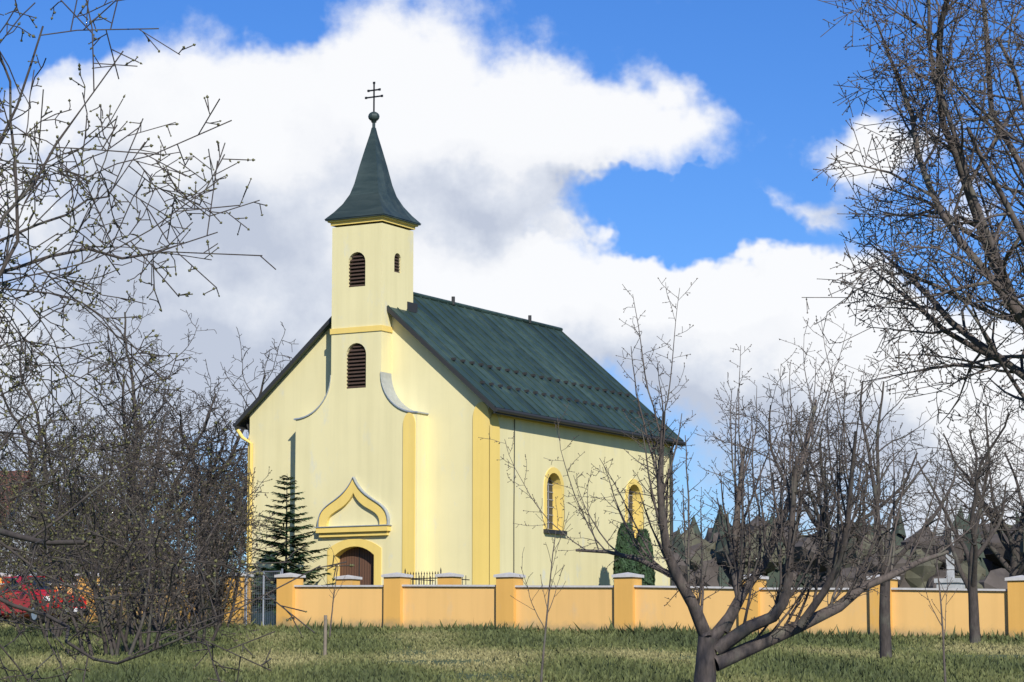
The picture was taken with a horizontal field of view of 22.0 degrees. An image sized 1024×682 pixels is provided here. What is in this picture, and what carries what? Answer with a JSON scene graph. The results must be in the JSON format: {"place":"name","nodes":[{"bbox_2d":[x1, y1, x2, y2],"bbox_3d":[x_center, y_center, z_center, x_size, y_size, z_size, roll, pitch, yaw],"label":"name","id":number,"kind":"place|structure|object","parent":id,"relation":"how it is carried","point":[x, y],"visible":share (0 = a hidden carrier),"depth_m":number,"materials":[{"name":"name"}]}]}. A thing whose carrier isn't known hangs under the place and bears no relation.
{"place":"outdoors","nodes":[
{"label":"outdoors","id":0,"kind":"place"},
{"bbox_2d":[0,0,1023,583],"label":"sky","id":1,"kind":"structure","parent":0,"point":[550,157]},
{"bbox_2d":[0,618,1023,681],"bbox_3d":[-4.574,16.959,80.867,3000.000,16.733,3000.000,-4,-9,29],"label":"terrain","id":2,"kind":"structure","parent":0,"point":[470,675],"depth_m":50.75,"materials":[{"name":"green plant"}]},
{"bbox_2d":[0,471,49,575],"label":"village house","id":3,"kind":"structure","parent":2,"relation":"on","point":[19,514],"depth_m":134.53,"materials":[{"name":"tile"}]},
{"bbox_2d":[0,434,78,575],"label":"bare tree","id":4,"kind":"object","parent":2,"relation":"on","point":[1,508],"visible":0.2,"depth_m":89.90,"materials":[{"name":"brown plant"}]},
{"bbox_2d":[0,576,86,623],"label":"red car","id":5,"kind":"object","parent":2,"relation":"on","point":[27,604],"visible":0.28,"depth_m":78.33,"materials":[{"name":"red paint"}]},
{"bbox_2d":[0,510,107,638],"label":"thicket bush","id":6,"kind":"object","parent":2,"relation":"on","point":[58,633],"visible":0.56,"depth_m":63.91,"materials":[{"name":"brown plant"}]},
{"bbox_2d":[0,316,148,559],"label":"tree","id":7,"kind":"object","parent":2,"relation":"on","point":[15,446],"visible":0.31,"depth_m":115.89,"materials":[{"name":"brown plant"}]},
{"bbox_2d":[0,401,176,582],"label":"bare tree","id":8,"kind":"object","parent":2,"relation":"on","point":[21,517],"visible":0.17,"depth_m":86.04,"materials":[{"name":"brown plant"}]},
{"bbox_2d":[0,361,195,635],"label":"thicket bush","id":9,"kind":"object","parent":2,"relation":"on","point":[74,513],"visible":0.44,"depth_m":67.82,"materials":[{"name":"brown plant"}]},
{"bbox_2d":[30,543,175,582],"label":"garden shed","id":10,"kind":"structure","parent":2,"relation":"on","point":[89,561],"depth_m":88.99,"materials":[{"name":"brown wood"}]},
{"bbox_2d":[18,487,211,656],"bbox_3d":[-8.405,4.898,54.418,3.690,3.711,3.657,-4,-9,29],"label":"thicket bush","id":11,"kind":"object","parent":2,"relation":"on","point":[104,626],"visible":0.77,"depth_m":54.16,"materials":[{"name":"brown plant"}]},
{"bbox_2d":[38,392,280,630],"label":"thicket bush","id":12,"kind":"object","parent":2,"relation":"on","point":[184,506],"visible":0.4,"depth_m":72.44,"materials":[{"name":"brown plant"}]},
{"bbox_2d":[59,441,267,652],"bbox_3d":[-8.006,4.695,57.512,4.417,4.906,5.243,-4,-9,29],"label":"thicket bush","id":13,"kind":"object","parent":2,"relation":"on","point":[142,550],"visible":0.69,"depth_m":57.15,"materials":[{"name":"brown plant"}]},
{"bbox_2d":[50,265,295,560],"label":"tree","id":14,"kind":"object","parent":2,"relation":"on","point":[224,466],"visible":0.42,"depth_m":106.70,"materials":[{"name":"brown plant"}]},
{"bbox_2d":[101,383,247,576],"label":"tree","id":15,"kind":"object","parent":2,"relation":"on","point":[226,438],"visible":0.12,"depth_m":109.40,"materials":[{"name":"brown plant"}]},
{"bbox_2d":[0,0,354,681],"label":"apple tree","id":16,"kind":"object","parent":2,"relation":"on","point":[29,185],"visible":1,"depth_m":18.72,"materials":[{"name":"brown plant"}]},
{"bbox_2d":[124,500,263,642],"bbox_3d":[-7.534,5.559,61.831,2.758,3.491,3.344,5,-9,-34],"label":"thicket bush","id":17,"kind":"object","parent":2,"relation":"on","point":[181,626],"visible":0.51,"depth_m":61.87,"materials":[{"name":"brown plant"}]},
{"bbox_2d":[145,451,289,626],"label":"thicket bush","id":18,"kind":"object","parent":2,"relation":"on","point":[217,600],"visible":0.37,"depth_m":75.03,"materials":[{"name":"brown plant"}]},
{"bbox_2d":[190,438,246,559],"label":"tree","id":19,"kind":"object","parent":2,"relation":"on","point":[233,501],"visible":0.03,"depth_m":123.85,"materials":[{"name":"brown plant"}]},
{"bbox_2d":[244,475,334,613],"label":"young spruce","id":20,"kind":"object","parent":2,"relation":"on","point":[299,556],"visible":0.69,"depth_m":80.52,"materials":[{"name":"green plant"}]},
{"bbox_2d":[323,615,326,655],"bbox_3d":[-3.788,6.089,53.540,0.078,1.051,0.068,-4,-9,29],"label":"wooden stake","id":21,"kind":"object","parent":2,"relation":"on","point":[325,638],"visible":0.65,"depth_m":53.53,"materials":[{"name":"brown wood"}]},
{"bbox_2d":[321,544,346,636],"bbox_3d":[-4.355,6.219,64.890,0.670,2.436,0.441,2,-8,-12],"label":"sapling","id":22,"kind":"object","parent":2,"relation":"on","point":[333,595],"visible":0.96,"depth_m":64.92,"materials":[{"name":"brown plant"}]},
{"bbox_2d":[334,572,463,584],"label":"gate pillars","id":23,"kind":"structure","parent":2,"relation":"on","point":[449,578],"depth_m":75.19,"materials":[{"name":"paint"}]},
{"bbox_2d":[405,568,469,584],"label":"metal railing","id":24,"kind":"object","parent":2,"relation":"on","point":[424,578],"visible":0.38,"depth_m":75.76,"materials":[{"name":"black metal"}]},
{"bbox_2d":[235,215,673,624],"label":"chapel","id":25,"kind":"structure","parent":2,"relation":"on","point":[372,419],"depth_m":82.39,"materials":[{"name":"yellow paint"}]},
{"bbox_2d":[233,82,686,445],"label":"roof","id":26,"kind":"structure","parent":25,"relation":"on","point":[506,364],"depth_m":85.29,"materials":[{"name":"green metal"}]},
{"bbox_2d":[0,572,1023,636],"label":"cemetery wall","id":27,"kind":"structure","parent":2,"relation":"on","point":[624,600],"depth_m":69.75,"materials":[{"name":"paint"}]},
{"bbox_2d":[244,569,282,625],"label":"steel gate","id":28,"kind":"object","parent":27,"relation":"attached to","point":[263,601],"visible":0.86,"depth_m":75.06,"materials":[{"name":"grey metal"}]},
{"bbox_2d":[510,502,572,681],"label":"sapling","id":29,"kind":"object","parent":2,"relation":"on","point":[544,642],"visible":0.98,"depth_m":42.27,"materials":[{"name":"brown plant"}]},
{"bbox_2d":[612,521,638,579],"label":"thuja","id":30,"kind":"object","parent":2,"relation":"on","point":[622,565],"visible":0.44,"depth_m":84.24,"materials":[{"name":"green plant"}]},
{"bbox_2d":[635,528,655,585],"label":"thuja","id":31,"kind":"object","parent":2,"relation":"on","point":[647,572],"visible":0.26,"depth_m":85.27,"materials":[{"name":"green plant"}]},
{"bbox_2d":[478,278,1022,681],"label":"plum tree","id":32,"kind":"object","parent":2,"relation":"on","point":[710,661],"visible":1,"depth_m":35.00,"materials":[{"name":"brown plant"}]},
{"bbox_2d":[695,365,945,587],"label":"tree","id":33,"kind":"object","parent":2,"relation":"on","point":[817,514],"visible":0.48,"depth_m":95.47,"materials":[{"name":"brown plant"}]},
{"bbox_2d":[673,504,1023,588],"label":"forest edge","id":34,"kind":"object","parent":2,"relation":"on","point":[992,572],"visible":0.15,"depth_m":257.62,"materials":[{"name":"green plant"}]},
{"bbox_2d":[788,332,1000,657],"bbox_3d":[7.365,3.163,52.132,4.298,6.604,4.291,4,-8,-27],"label":"orchard tree","id":35,"kind":"object","parent":2,"relation":"on","point":[885,629],"visible":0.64,"depth_m":51.92,"materials":[{"name":"brown plant"}]},
{"bbox_2d":[802,0,1023,437],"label":"orchard tree","id":36,"kind":"object","parent":2,"relation":"on","point":[999,281],"visible":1,"depth_m":25.33,"materials":[{"name":"brown plant"}]},
{"bbox_2d":[916,512,957,681],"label":"sapling","id":37,"kind":"object","parent":2,"relation":"on","point":[943,646],"visible":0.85,"depth_m":38.15,"materials":[{"name":"brown plant"}]},
{"bbox_2d":[934,513,964,587],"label":"stone cross","id":38,"kind":"object","parent":2,"relation":"on","point":[956,582],"visible":0.32,"depth_m":72.58,"materials":[{"name":"white stone"}]},
{"bbox_2d":[882,375,1023,643],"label":"orchard tree","id":39,"kind":"object","parent":2,"relation":"on","point":[972,557],"visible":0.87,"depth_m":61.84,"materials":[{"name":"brown plant"}]},
{"bbox_2d":[902,360,1023,576],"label":"tree","id":40,"kind":"object","parent":2,"relation":"on","point":[1015,567],"visible":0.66,"depth_m":100.25,"materials":[{"name":"brown plant"}]}
]}

